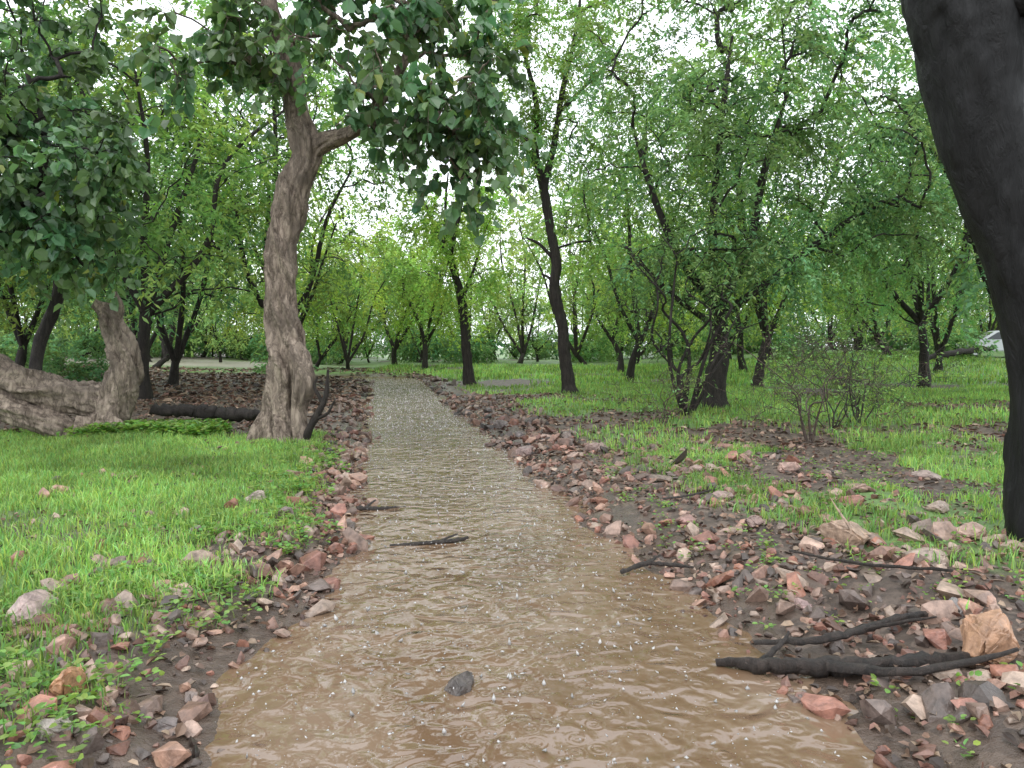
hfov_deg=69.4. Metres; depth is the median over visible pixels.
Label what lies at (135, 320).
mesquite tree
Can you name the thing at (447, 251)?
thin tree
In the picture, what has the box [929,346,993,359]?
fallen log
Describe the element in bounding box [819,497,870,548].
rock
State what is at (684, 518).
rock
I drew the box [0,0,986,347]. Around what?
sky
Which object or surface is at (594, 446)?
rock
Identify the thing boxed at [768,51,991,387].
mesquite tree
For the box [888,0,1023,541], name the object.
dark leaning tree
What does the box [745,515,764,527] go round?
rock
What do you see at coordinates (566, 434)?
rock
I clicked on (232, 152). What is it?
mesquite tree
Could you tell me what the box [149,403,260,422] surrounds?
fallen log
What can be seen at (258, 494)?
rock
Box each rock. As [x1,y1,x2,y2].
[5,589,62,625]
[36,717,73,739]
[48,663,86,698]
[148,521,167,532]
[152,716,177,731]
[245,490,265,505]
[444,671,473,695]
[493,420,507,428]
[514,431,523,436]
[516,445,534,456]
[562,427,575,437]
[584,442,600,450]
[675,508,695,524]
[689,464,701,471]
[712,490,732,499]
[715,443,732,450]
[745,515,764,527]
[777,462,800,472]
[794,598,812,609]
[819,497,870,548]
[844,483,870,491]
[900,547,948,566]
[911,470,941,480]
[921,500,949,512]
[949,597,963,617]
[956,521,986,539]
[960,608,1019,665]
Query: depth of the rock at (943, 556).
4.76 m
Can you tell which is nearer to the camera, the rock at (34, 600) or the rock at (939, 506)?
the rock at (34, 600)
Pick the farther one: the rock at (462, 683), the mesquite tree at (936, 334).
the mesquite tree at (936, 334)
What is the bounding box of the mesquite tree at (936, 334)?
[801,118,993,371]
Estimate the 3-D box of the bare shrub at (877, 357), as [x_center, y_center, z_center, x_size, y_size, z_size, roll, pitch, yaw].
[6.300,-0.412,13.273,3.210,2.449,3.116,-3,4,-42]
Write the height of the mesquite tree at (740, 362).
10.536 m
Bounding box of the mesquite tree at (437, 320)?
[361,236,497,368]
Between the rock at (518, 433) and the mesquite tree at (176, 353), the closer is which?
the rock at (518, 433)
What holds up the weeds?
on the ground at (996, 747)
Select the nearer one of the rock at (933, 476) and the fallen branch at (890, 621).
the fallen branch at (890, 621)
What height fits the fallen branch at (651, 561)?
0.081 m
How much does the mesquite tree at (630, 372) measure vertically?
11.989 m
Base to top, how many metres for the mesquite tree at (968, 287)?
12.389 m
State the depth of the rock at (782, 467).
8.20 m
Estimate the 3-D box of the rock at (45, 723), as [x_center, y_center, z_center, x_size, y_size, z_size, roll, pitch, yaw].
[-1.756,1.319,2.832,0.143,0.083,0.107,2,4,37]
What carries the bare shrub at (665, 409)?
on the ground at (996, 747)
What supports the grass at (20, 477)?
on the ground at (996, 747)
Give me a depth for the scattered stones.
4.68 m
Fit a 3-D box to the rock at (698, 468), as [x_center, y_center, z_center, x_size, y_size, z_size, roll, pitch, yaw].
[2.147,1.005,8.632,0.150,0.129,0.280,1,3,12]
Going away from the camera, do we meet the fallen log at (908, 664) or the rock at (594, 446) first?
the fallen log at (908, 664)
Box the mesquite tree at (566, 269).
[529,181,718,371]
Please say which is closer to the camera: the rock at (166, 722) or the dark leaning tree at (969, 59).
the rock at (166, 722)
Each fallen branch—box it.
[620,554,693,573]
[660,486,723,499]
[753,609,959,645]
[789,550,952,571]
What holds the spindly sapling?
on the ground at (996, 747)
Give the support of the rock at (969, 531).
on the ground at (996, 747)
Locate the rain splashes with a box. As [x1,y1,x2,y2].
[209,378,866,767]
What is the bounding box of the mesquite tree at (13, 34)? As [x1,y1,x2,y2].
[0,0,208,346]
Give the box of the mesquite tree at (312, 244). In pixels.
[167,131,407,353]
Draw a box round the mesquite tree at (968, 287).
[810,0,995,343]
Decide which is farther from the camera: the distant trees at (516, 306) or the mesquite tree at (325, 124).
the distant trees at (516, 306)
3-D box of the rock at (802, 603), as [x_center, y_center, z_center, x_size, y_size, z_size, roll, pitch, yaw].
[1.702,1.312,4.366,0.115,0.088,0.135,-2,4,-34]
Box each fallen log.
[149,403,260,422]
[715,631,1018,677]
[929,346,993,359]
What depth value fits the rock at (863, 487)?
6.97 m
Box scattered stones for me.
[0,374,1023,767]
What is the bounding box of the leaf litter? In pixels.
[0,364,1023,767]
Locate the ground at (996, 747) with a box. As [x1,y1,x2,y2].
[0,347,1023,767]
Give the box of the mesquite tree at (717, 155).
[526,0,981,408]
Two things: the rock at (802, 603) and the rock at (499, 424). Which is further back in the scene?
the rock at (499, 424)
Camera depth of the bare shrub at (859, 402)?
12.14 m
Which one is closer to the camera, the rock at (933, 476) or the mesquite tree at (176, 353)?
the rock at (933, 476)
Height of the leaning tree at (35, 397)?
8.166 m
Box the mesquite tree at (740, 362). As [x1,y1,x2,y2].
[632,152,857,370]
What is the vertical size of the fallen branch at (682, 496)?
0.058 m
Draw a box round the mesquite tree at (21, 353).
[0,39,165,366]
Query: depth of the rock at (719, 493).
7.02 m
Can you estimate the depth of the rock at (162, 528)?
5.75 m
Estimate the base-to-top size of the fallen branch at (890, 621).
0.178 m
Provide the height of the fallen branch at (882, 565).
0.093 m
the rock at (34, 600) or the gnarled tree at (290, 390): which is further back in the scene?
the gnarled tree at (290, 390)
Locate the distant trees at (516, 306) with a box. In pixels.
[0,147,998,369]
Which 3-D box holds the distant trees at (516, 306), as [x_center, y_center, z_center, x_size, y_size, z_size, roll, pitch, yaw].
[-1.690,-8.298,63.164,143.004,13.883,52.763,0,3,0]
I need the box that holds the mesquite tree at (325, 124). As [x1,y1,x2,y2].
[114,0,434,355]
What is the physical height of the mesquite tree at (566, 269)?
9.981 m
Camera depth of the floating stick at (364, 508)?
7.17 m
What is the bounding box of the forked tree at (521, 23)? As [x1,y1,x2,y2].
[420,0,672,393]
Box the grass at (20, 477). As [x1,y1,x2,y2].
[0,349,1023,743]
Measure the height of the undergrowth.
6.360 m
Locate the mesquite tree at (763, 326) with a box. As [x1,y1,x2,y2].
[605,0,927,387]
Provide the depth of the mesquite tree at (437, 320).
43.68 m
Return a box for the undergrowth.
[0,310,1000,381]
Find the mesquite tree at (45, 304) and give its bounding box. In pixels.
[0,62,138,348]
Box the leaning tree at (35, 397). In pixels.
[0,0,164,437]
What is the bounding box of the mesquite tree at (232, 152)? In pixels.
[0,0,355,399]
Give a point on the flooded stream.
(478, 634)
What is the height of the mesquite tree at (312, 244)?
10.535 m
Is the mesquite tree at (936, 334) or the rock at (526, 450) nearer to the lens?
the rock at (526, 450)
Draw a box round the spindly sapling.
[586,197,781,415]
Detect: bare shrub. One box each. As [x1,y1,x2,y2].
[599,356,711,425]
[665,311,963,442]
[755,335,935,430]
[756,293,970,422]
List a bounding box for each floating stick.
[356,499,405,510]
[390,533,468,545]
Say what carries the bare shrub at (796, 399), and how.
on the ground at (996, 747)
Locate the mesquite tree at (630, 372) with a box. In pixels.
[515,74,744,381]
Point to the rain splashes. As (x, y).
(509, 676)
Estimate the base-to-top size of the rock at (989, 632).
0.282 m
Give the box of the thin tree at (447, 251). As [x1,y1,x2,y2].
[365,166,522,384]
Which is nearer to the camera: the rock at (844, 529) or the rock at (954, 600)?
the rock at (954, 600)
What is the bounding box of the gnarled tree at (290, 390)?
[117,0,548,443]
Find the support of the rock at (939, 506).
on the ground at (996, 747)
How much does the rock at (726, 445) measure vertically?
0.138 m
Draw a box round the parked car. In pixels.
[950,331,1003,356]
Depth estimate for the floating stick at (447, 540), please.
5.98 m
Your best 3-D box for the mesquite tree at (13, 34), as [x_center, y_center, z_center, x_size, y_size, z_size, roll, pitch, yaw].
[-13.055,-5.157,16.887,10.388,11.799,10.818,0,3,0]
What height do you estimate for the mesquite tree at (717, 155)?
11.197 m
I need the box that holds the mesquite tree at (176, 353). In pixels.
[0,34,286,385]
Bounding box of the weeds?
[0,418,1023,767]
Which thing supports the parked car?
on the ground at (996, 747)
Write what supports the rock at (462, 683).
on the ground at (996, 747)
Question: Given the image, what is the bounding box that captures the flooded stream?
[204,376,881,767]
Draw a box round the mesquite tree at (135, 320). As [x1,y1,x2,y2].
[3,86,262,351]
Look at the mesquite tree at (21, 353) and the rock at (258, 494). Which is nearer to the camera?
the rock at (258, 494)
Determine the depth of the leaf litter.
8.16 m
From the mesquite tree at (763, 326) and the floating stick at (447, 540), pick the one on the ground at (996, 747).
the mesquite tree at (763, 326)
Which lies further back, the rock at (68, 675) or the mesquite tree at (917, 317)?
the mesquite tree at (917, 317)
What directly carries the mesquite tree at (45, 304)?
on the ground at (996, 747)
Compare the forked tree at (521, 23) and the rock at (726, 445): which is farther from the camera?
the forked tree at (521, 23)

